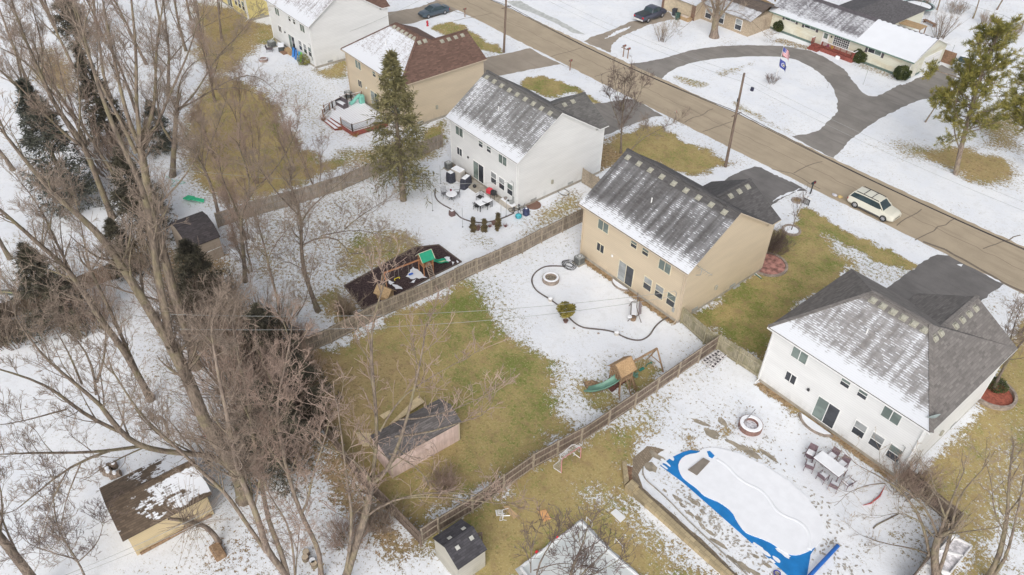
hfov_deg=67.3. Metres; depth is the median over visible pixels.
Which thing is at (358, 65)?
window
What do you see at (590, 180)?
wooden fence
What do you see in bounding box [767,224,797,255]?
bare bush
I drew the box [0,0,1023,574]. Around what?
ground
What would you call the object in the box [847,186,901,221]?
parked suv
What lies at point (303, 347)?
thicket
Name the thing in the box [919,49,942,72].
garage door
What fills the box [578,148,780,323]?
house
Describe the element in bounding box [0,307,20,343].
spruce
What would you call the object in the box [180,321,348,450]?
thicket
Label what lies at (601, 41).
driveway
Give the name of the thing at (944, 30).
twiggy shrub
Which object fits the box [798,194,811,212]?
yard sign
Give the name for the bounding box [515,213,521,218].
play ball
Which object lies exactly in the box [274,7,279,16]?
window
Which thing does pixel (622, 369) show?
play set
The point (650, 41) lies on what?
overhead cable
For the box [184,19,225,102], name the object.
bare tree
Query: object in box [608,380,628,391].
mulch bed
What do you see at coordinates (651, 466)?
bare paving
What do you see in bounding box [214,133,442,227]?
wooden fence
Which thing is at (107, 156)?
thicket
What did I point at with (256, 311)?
spruce
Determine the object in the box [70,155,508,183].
overhead cable
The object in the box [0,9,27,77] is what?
bare tree
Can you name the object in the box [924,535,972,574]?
raised bed
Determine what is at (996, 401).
stone ring
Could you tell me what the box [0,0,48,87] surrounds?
bare tree
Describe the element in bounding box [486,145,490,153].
window
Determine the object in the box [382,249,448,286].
play set
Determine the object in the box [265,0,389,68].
house
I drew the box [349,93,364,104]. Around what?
toy slide
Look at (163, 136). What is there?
spruce
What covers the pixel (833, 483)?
dining chair
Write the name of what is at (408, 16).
driveway
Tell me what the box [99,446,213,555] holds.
shed
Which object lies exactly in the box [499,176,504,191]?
window
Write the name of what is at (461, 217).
patio edging
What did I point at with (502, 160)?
window
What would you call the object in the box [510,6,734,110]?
overhead cable
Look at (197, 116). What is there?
young tree
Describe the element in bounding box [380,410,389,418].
plywood sheet
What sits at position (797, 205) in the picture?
ornamental tree
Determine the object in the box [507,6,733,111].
overhead cable
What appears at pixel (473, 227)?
dwarf conifer
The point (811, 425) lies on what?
door step
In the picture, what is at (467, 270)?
wooden fence
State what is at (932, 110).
bare tree
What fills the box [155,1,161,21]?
bare tree
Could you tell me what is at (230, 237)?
young tree
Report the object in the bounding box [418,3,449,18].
parked sedan
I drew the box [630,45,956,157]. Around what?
driveway
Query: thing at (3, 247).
bare tree
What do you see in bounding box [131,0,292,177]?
bare tree
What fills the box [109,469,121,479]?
log
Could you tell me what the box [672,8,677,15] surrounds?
trash bin
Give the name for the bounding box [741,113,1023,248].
overhead cable
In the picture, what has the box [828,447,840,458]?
dining chair
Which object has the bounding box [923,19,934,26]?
timber bench
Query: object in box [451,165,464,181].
covered cabinet
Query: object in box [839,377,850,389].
window
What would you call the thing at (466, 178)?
covered grill
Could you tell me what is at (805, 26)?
window
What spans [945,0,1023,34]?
wire fence
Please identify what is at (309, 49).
window
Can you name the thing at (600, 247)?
window
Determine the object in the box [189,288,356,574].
bare tree
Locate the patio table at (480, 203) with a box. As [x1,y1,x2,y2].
[474,197,492,211]
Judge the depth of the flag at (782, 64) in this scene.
100.71 m
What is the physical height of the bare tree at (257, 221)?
15.932 m
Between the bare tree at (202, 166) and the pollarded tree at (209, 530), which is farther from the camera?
the bare tree at (202, 166)
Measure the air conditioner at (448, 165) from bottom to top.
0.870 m
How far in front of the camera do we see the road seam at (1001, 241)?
76.18 m
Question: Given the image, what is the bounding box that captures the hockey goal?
[553,444,580,472]
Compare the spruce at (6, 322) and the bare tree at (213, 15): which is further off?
the bare tree at (213, 15)
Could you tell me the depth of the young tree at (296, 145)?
78.00 m
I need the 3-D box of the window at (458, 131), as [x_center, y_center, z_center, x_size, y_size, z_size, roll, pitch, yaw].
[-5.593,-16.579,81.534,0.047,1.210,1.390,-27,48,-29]
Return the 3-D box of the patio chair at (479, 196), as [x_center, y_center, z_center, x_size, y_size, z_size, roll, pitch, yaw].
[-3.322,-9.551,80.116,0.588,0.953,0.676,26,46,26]
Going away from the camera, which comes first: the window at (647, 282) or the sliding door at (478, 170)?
the window at (647, 282)
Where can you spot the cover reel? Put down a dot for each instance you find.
(817, 567)
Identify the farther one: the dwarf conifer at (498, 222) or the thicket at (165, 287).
the dwarf conifer at (498, 222)
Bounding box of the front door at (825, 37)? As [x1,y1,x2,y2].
[820,32,829,45]
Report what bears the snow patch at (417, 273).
on the mulch bed at (365, 286)
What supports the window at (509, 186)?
in the house at (529, 146)
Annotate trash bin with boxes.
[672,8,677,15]
[675,12,680,19]
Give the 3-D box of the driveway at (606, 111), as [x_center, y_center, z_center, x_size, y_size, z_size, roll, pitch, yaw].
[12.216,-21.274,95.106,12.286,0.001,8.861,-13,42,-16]
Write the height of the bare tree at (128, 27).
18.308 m
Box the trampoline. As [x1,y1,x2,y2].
[904,0,936,15]
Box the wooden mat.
[688,458,709,474]
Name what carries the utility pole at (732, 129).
on the ground
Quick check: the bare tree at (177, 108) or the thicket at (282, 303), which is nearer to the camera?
the thicket at (282, 303)
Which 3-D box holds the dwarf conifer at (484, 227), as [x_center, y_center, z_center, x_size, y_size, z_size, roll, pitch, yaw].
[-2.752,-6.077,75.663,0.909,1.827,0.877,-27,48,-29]
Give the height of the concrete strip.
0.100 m
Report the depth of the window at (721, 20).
116.97 m
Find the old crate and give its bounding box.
[209,542,226,561]
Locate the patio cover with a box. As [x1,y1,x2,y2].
[899,20,926,33]
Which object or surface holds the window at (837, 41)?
in the ranch house at (879, 35)
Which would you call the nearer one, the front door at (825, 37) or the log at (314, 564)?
the log at (314, 564)
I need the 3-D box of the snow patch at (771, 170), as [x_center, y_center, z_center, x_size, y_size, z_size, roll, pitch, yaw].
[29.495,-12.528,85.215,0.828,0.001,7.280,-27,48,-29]
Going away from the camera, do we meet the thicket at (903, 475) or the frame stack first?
the thicket at (903, 475)
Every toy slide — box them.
[183,195,203,202]
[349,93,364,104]
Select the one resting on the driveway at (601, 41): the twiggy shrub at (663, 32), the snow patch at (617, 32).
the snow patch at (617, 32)
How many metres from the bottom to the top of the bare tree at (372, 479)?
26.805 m
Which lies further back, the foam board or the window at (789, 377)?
the window at (789, 377)
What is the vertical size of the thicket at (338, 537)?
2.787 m
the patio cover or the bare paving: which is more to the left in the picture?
the bare paving
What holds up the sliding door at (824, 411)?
in the house at (851, 355)
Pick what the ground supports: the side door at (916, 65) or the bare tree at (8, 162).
the bare tree at (8, 162)
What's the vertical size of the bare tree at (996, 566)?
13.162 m
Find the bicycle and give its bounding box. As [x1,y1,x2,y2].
[508,207,523,212]
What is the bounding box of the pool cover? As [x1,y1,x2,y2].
[660,450,814,574]
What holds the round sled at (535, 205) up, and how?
on the ground
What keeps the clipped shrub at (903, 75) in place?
on the ground
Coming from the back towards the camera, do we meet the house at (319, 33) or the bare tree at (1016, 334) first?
the house at (319, 33)
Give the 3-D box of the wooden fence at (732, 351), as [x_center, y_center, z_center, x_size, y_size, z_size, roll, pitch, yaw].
[16.975,4.528,63.326,0.587,1.850,8.274,-27,48,-29]
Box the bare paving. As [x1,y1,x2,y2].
[644,417,779,574]
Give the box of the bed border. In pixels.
[344,244,461,308]
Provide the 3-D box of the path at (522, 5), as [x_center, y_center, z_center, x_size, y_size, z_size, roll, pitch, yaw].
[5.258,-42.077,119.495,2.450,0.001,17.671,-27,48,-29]
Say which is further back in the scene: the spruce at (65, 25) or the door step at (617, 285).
the spruce at (65, 25)
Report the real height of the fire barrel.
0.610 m
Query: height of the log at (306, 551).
0.360 m
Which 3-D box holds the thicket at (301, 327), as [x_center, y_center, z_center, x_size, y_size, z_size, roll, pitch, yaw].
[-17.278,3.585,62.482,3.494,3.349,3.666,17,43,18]
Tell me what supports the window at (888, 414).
in the house at (851, 355)
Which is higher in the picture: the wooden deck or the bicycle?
the wooden deck
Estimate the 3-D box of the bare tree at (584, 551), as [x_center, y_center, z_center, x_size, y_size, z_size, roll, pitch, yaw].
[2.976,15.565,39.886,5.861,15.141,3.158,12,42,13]
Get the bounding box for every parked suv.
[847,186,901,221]
[952,52,976,71]
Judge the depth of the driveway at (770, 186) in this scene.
83.89 m
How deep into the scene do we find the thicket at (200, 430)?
53.36 m
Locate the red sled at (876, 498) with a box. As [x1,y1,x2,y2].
[864,486,884,504]
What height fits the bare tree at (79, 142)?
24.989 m
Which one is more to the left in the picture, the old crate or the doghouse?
the old crate
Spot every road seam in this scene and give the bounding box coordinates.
[465,0,1023,270]
[896,209,921,225]
[915,219,953,239]
[923,241,1023,292]
[983,235,1019,248]
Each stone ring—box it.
[757,251,787,276]
[782,224,800,235]
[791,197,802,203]
[978,379,1017,410]
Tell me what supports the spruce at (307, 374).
on the ground
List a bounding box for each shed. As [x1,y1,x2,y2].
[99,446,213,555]
[169,211,223,260]
[369,398,461,477]
[433,519,486,574]
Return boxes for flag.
[779,58,785,70]
[782,47,789,59]
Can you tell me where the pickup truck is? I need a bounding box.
[633,4,666,22]
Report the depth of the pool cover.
50.65 m
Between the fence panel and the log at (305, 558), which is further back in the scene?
the fence panel
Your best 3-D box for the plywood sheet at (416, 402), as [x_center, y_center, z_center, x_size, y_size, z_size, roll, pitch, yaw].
[-7.808,9.356,57.820,0.792,0.050,3.412,24,45,24]
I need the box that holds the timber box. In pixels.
[680,14,691,21]
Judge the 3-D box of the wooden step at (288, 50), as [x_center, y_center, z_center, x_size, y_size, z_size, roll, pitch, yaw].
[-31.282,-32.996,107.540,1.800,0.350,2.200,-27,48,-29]
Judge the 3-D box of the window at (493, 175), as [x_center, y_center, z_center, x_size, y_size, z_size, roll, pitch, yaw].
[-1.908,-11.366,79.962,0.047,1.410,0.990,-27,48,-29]
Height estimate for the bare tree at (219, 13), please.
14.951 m
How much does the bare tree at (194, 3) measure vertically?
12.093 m
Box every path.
[507,1,583,33]
[632,446,736,574]
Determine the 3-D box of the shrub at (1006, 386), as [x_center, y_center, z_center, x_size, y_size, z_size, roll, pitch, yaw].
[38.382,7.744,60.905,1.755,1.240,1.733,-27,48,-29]
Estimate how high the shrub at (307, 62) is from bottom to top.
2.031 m
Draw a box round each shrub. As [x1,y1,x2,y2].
[297,53,309,65]
[651,16,673,41]
[763,72,781,83]
[773,20,784,31]
[850,49,867,63]
[893,65,912,80]
[926,6,970,38]
[988,376,1009,393]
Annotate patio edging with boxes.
[434,188,513,222]
[531,265,668,340]
[642,467,747,574]
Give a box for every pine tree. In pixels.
[919,13,1023,175]
[989,55,1023,134]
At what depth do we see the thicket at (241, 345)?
57.34 m
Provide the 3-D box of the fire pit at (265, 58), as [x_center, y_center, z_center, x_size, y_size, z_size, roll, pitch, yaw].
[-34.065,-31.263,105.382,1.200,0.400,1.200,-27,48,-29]
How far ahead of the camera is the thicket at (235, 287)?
66.67 m
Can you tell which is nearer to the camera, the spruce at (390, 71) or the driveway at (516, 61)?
the spruce at (390, 71)
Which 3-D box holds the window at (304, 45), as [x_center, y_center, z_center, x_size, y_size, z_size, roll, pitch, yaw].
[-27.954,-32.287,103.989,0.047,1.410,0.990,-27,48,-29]
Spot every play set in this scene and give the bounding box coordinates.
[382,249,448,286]
[584,347,663,398]
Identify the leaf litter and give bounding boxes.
[627,465,632,480]
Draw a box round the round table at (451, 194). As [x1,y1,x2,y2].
[445,191,457,199]
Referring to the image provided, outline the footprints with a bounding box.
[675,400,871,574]
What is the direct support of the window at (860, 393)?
in the house at (851, 355)
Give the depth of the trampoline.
123.47 m
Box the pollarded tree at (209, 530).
[152,473,238,564]
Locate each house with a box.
[220,0,268,20]
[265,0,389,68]
[340,22,486,129]
[445,70,608,209]
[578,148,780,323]
[661,0,778,36]
[755,269,1017,478]
[769,0,950,80]
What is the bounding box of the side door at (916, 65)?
[911,62,919,76]
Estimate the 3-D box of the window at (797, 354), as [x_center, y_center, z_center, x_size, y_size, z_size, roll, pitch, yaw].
[21.243,4.977,56.777,0.047,1.210,1.390,-27,48,-29]
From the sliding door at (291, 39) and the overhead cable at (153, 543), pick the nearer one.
the overhead cable at (153, 543)
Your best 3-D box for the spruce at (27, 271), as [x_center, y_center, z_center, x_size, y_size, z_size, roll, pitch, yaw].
[-37.474,0.081,61.993,6.764,10.263,6.148,-8,41,-11]
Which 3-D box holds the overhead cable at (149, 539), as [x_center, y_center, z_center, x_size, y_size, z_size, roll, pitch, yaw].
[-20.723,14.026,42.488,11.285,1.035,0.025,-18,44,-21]
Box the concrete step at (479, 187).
[468,179,485,192]
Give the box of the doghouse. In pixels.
[373,284,395,299]
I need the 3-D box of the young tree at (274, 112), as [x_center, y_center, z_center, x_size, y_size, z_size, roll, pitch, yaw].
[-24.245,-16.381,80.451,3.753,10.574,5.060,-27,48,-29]
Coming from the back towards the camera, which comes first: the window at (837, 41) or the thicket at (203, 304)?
the window at (837, 41)
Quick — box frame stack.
[701,349,726,368]
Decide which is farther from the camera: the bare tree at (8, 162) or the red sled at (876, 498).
the bare tree at (8, 162)
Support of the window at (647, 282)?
in the house at (651, 226)
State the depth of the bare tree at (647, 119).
84.71 m
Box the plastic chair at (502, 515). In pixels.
[495,508,509,520]
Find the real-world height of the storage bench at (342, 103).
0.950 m
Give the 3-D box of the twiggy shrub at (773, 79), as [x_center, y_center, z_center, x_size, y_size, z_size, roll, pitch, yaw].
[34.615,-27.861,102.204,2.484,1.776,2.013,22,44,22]
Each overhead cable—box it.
[66,496,237,574]
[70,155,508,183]
[77,504,237,574]
[150,296,672,329]
[170,291,673,316]
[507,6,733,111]
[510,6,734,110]
[551,2,738,80]
[575,8,723,68]
[737,113,1023,249]
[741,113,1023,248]
[747,84,1020,209]
[751,79,1021,201]
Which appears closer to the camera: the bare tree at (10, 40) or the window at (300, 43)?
the bare tree at (10, 40)
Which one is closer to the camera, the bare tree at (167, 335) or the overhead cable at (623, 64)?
the bare tree at (167, 335)
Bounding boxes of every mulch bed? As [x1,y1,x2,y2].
[346,246,459,307]
[584,380,602,391]
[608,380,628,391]
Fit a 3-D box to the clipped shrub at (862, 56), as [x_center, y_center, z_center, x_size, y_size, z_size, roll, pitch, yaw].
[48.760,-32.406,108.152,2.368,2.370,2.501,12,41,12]
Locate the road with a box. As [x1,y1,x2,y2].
[439,0,1023,293]
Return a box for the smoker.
[486,187,496,199]
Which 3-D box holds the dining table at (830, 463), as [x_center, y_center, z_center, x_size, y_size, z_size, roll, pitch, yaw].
[22.508,12.717,54.610,1.099,0.800,2.152,-25,47,-28]
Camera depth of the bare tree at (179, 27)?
104.63 m
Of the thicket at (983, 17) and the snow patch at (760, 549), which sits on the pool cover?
the snow patch at (760, 549)
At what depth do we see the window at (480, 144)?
79.31 m
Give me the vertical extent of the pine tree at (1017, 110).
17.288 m
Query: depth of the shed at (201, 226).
70.75 m
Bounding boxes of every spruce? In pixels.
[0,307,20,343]
[9,241,102,346]
[12,76,108,221]
[47,0,91,48]
[70,40,131,154]
[102,216,151,281]
[103,144,177,250]
[141,99,178,159]
[167,238,245,352]
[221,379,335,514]
[226,301,312,387]
[275,350,342,432]
[360,47,443,207]
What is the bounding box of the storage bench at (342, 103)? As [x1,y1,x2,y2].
[335,96,347,108]
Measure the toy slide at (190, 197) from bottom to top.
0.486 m
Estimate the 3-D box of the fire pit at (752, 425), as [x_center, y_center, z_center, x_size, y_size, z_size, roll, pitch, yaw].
[17.869,10.304,57.570,1.760,0.500,1.760,-27,48,-29]
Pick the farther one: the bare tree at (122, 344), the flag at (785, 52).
the flag at (785, 52)
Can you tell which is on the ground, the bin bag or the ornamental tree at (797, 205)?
the bin bag
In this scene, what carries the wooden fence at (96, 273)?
on the ground
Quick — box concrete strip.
[482,188,499,202]
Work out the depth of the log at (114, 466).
53.71 m
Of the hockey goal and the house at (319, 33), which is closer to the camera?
the hockey goal
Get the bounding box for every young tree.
[183,83,222,158]
[205,52,252,128]
[209,172,248,236]
[216,203,254,273]
[224,93,274,183]
[252,85,295,166]
[284,120,333,183]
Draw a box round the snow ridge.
[716,458,811,550]
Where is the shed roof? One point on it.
(524, 568)
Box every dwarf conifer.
[469,217,476,232]
[480,218,487,232]
[494,211,501,231]
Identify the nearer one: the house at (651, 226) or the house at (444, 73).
the house at (651, 226)
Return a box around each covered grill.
[446,170,455,183]
[460,174,471,189]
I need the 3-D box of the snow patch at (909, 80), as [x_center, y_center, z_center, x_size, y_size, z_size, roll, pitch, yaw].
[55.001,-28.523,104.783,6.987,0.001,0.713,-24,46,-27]
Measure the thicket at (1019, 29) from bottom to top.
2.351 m
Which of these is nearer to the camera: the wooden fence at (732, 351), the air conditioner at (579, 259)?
the wooden fence at (732, 351)
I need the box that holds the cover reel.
[808,544,839,574]
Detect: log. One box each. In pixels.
[102,469,112,476]
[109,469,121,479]
[110,460,118,469]
[302,548,309,555]
[302,554,308,562]
[310,560,317,568]
[873,514,897,528]
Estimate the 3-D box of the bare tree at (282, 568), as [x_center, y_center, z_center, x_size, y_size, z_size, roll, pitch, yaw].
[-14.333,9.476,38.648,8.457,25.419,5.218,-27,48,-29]
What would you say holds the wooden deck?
on the ground
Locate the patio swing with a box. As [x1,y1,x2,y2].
[627,293,641,322]
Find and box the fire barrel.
[449,209,455,216]
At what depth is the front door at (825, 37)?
110.96 m
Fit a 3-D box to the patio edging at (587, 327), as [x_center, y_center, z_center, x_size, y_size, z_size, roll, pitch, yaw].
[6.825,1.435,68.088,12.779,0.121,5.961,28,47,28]
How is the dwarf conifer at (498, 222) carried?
on the ground
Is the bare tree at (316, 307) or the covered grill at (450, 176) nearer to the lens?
the bare tree at (316, 307)
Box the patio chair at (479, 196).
[476,190,483,198]
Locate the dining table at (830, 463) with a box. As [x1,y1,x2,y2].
[811,450,847,481]
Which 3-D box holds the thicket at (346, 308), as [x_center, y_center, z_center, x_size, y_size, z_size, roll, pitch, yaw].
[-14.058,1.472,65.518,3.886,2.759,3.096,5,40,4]
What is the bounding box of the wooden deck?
[322,91,386,135]
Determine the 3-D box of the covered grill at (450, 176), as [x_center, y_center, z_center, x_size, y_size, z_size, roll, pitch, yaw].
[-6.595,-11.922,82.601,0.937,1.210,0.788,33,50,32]
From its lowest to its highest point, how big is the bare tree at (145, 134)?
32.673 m
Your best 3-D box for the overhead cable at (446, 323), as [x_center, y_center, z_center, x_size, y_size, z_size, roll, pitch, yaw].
[-5.645,1.756,58.612,39.938,5.634,0.033,-9,41,-12]
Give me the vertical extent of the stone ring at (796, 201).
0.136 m
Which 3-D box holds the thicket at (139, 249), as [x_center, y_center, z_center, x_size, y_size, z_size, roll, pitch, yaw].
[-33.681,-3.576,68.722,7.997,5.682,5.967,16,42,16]
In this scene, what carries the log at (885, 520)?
on the ground
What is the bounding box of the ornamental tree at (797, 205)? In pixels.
[789,183,808,229]
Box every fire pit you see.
[259,56,267,62]
[542,272,558,285]
[738,414,762,436]
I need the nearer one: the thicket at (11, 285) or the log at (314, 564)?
the log at (314, 564)
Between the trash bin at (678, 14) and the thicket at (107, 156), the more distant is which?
the trash bin at (678, 14)
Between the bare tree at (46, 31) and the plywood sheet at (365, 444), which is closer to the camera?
the plywood sheet at (365, 444)
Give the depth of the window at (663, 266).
64.60 m
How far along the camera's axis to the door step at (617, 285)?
69.78 m
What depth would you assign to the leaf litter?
54.40 m
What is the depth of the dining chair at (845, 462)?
54.79 m
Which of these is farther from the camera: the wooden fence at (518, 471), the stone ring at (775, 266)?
the stone ring at (775, 266)
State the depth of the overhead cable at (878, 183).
73.02 m
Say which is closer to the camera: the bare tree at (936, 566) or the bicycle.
the bare tree at (936, 566)
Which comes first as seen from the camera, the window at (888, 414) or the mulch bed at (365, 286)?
the window at (888, 414)
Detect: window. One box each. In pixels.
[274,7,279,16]
[298,39,302,50]
[299,23,304,33]
[303,43,307,54]
[307,46,312,56]
[355,60,361,70]
[357,79,362,88]
[455,125,462,137]
[457,146,462,157]
[478,140,482,148]
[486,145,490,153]
[491,171,496,185]
[498,153,506,167]
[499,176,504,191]
[507,183,512,196]
[596,241,604,254]
[597,219,608,234]
[630,240,637,249]
[641,247,648,257]
[642,275,652,292]
[654,283,664,300]
[658,258,671,275]
[665,291,676,307]
[705,7,712,19]
[719,13,724,23]
[734,18,742,30]
[783,370,797,385]
[790,346,808,365]
[804,25,815,30]
[832,36,850,49]
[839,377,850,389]
[850,419,868,439]
[856,388,868,401]
[867,48,881,56]
[867,430,885,450]
[879,405,902,426]
[884,443,903,462]
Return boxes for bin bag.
[523,207,529,215]
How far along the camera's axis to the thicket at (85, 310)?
63.35 m
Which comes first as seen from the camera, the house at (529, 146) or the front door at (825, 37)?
the house at (529, 146)
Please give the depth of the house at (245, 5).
116.17 m
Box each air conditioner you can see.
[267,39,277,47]
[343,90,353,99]
[443,160,452,170]
[572,253,585,266]
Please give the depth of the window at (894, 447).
53.63 m
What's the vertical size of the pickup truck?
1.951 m
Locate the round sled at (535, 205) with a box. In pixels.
[526,201,540,209]
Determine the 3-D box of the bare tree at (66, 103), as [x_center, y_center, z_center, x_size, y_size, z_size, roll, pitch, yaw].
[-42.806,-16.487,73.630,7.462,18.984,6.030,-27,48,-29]
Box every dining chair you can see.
[803,460,815,473]
[804,443,818,459]
[815,470,829,484]
[827,478,840,493]
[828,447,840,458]
[837,454,851,466]
[841,476,855,490]
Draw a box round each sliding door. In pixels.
[288,33,295,48]
[370,89,379,109]
[473,159,483,184]
[617,259,634,288]
[811,395,840,429]
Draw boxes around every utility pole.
[502,0,509,52]
[724,73,744,167]
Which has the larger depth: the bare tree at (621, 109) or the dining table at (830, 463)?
the bare tree at (621, 109)
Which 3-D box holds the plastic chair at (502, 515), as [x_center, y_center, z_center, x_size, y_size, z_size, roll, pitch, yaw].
[-0.633,15.170,51.305,0.906,0.731,0.643,-6,41,-9]
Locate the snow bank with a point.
(754, 512)
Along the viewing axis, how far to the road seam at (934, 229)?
77.69 m
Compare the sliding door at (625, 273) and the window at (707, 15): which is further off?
the window at (707, 15)
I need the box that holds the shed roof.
[515,517,638,574]
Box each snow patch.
[406,267,426,278]
[605,26,630,38]
[752,162,806,187]
[756,546,764,553]
[773,187,804,200]
[775,548,790,558]
[900,74,926,84]
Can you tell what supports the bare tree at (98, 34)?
on the ground
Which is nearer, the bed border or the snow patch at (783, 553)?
the snow patch at (783, 553)
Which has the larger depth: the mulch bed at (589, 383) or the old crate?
the mulch bed at (589, 383)
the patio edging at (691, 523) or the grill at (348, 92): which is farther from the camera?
the grill at (348, 92)
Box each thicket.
[0,235,81,315]
[0,276,42,350]
[22,260,123,337]
[64,116,149,177]
[85,151,179,217]
[95,212,176,277]
[116,236,252,325]
[139,237,267,359]
[146,267,282,401]
[163,344,280,470]
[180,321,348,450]
[199,263,254,300]
[217,265,307,354]
[246,395,319,460]
[274,332,320,383]
[283,313,323,340]
[316,501,378,554]
[326,287,367,317]
[352,491,409,534]
[424,458,462,495]
[874,449,961,506]
[947,0,972,14]
[979,9,999,25]
[1010,24,1023,35]
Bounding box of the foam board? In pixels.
[611,509,625,522]
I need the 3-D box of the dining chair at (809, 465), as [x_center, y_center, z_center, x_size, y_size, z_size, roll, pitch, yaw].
[21.112,12.661,54.547,0.618,0.921,0.748,19,43,20]
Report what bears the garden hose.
on the ground
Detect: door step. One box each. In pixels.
[611,278,628,291]
[799,412,832,436]
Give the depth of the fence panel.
108.08 m
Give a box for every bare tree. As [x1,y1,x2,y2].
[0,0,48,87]
[0,0,84,141]
[0,0,116,219]
[0,0,250,572]
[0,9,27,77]
[0,23,119,187]
[0,150,15,170]
[0,153,157,402]
[0,238,12,260]
[0,448,40,574]
[0,451,127,574]
[2,0,73,68]
[51,0,217,371]
[56,270,293,574]
[69,0,118,101]
[76,0,134,112]
[107,0,147,64]
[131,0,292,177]
[134,0,243,91]
[134,68,261,217]
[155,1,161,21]
[165,0,187,50]
[174,0,210,55]
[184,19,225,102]
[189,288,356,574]
[201,91,313,283]
[217,0,223,40]
[232,142,424,312]
[232,181,330,324]
[268,232,540,574]
[514,496,637,574]
[599,56,653,153]
[631,106,692,149]
[661,0,778,44]
[824,426,1023,574]
[925,78,951,122]
[962,422,1023,574]
[992,280,1023,388]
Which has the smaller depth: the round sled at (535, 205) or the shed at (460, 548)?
the shed at (460, 548)
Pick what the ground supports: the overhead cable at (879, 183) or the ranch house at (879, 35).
the ranch house at (879, 35)
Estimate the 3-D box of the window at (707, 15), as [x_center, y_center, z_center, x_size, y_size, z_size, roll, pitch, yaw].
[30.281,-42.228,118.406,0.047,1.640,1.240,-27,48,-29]
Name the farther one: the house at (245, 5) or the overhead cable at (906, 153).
the house at (245, 5)
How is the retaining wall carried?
on the ground
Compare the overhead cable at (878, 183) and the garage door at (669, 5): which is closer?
the overhead cable at (878, 183)
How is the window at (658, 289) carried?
in the house at (651, 226)
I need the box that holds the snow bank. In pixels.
[678,447,825,554]
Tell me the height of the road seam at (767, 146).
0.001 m
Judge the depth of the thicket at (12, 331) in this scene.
61.95 m
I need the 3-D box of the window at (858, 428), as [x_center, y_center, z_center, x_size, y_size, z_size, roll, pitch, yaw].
[24.928,10.190,55.206,0.047,1.410,0.990,-27,48,-29]
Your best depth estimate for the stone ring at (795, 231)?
77.00 m
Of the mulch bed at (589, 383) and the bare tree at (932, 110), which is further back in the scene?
the bare tree at (932, 110)
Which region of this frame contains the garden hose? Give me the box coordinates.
[562,259,576,269]
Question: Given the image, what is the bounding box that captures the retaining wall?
[622,461,733,574]
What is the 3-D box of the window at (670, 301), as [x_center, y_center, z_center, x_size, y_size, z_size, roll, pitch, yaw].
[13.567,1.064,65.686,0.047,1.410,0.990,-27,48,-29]
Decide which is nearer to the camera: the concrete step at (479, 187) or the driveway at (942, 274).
the driveway at (942, 274)
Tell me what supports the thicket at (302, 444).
on the ground
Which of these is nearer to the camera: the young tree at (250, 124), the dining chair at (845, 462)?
the dining chair at (845, 462)
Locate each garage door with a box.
[664,0,691,16]
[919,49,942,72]
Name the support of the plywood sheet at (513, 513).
on the ground
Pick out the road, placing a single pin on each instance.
(911, 226)
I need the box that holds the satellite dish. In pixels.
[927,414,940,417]
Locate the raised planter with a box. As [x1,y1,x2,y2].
[499,198,516,211]
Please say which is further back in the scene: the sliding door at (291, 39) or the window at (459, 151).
the sliding door at (291, 39)
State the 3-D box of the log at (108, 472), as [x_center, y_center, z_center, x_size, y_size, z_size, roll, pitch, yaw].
[-27.926,12.884,53.299,0.780,0.634,0.495,14,42,15]
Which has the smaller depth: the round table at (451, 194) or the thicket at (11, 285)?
the thicket at (11, 285)
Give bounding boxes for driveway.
[388,0,456,24]
[484,48,568,75]
[584,11,674,51]
[594,99,661,134]
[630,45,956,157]
[725,166,806,205]
[887,254,1002,299]
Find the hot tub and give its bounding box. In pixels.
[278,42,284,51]
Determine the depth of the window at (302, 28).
102.15 m
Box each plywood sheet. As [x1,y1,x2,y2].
[356,432,371,445]
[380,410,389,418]
[391,396,424,422]
[504,506,517,518]
[538,509,550,521]
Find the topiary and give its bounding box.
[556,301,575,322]
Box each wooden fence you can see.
[0,253,142,317]
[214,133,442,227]
[280,354,421,546]
[286,208,583,362]
[420,333,721,544]
[581,168,599,188]
[680,307,762,378]
[904,467,963,574]
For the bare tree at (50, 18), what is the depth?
98.62 m
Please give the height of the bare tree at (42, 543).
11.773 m
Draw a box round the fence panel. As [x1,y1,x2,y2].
[940,49,956,64]
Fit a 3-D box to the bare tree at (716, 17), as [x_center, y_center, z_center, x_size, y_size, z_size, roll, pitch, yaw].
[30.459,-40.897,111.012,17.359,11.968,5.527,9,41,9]
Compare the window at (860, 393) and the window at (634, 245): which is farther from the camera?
the window at (634, 245)
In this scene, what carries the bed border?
on the mulch bed at (365, 286)
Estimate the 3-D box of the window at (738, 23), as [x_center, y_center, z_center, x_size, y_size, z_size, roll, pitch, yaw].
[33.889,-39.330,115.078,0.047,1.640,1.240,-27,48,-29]
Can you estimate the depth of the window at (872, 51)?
106.24 m
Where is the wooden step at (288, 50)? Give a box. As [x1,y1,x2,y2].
[280,47,291,55]
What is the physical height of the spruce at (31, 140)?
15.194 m
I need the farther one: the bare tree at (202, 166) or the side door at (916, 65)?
the side door at (916, 65)
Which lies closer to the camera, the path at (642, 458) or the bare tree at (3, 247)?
the path at (642, 458)
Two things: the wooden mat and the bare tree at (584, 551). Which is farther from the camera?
the wooden mat

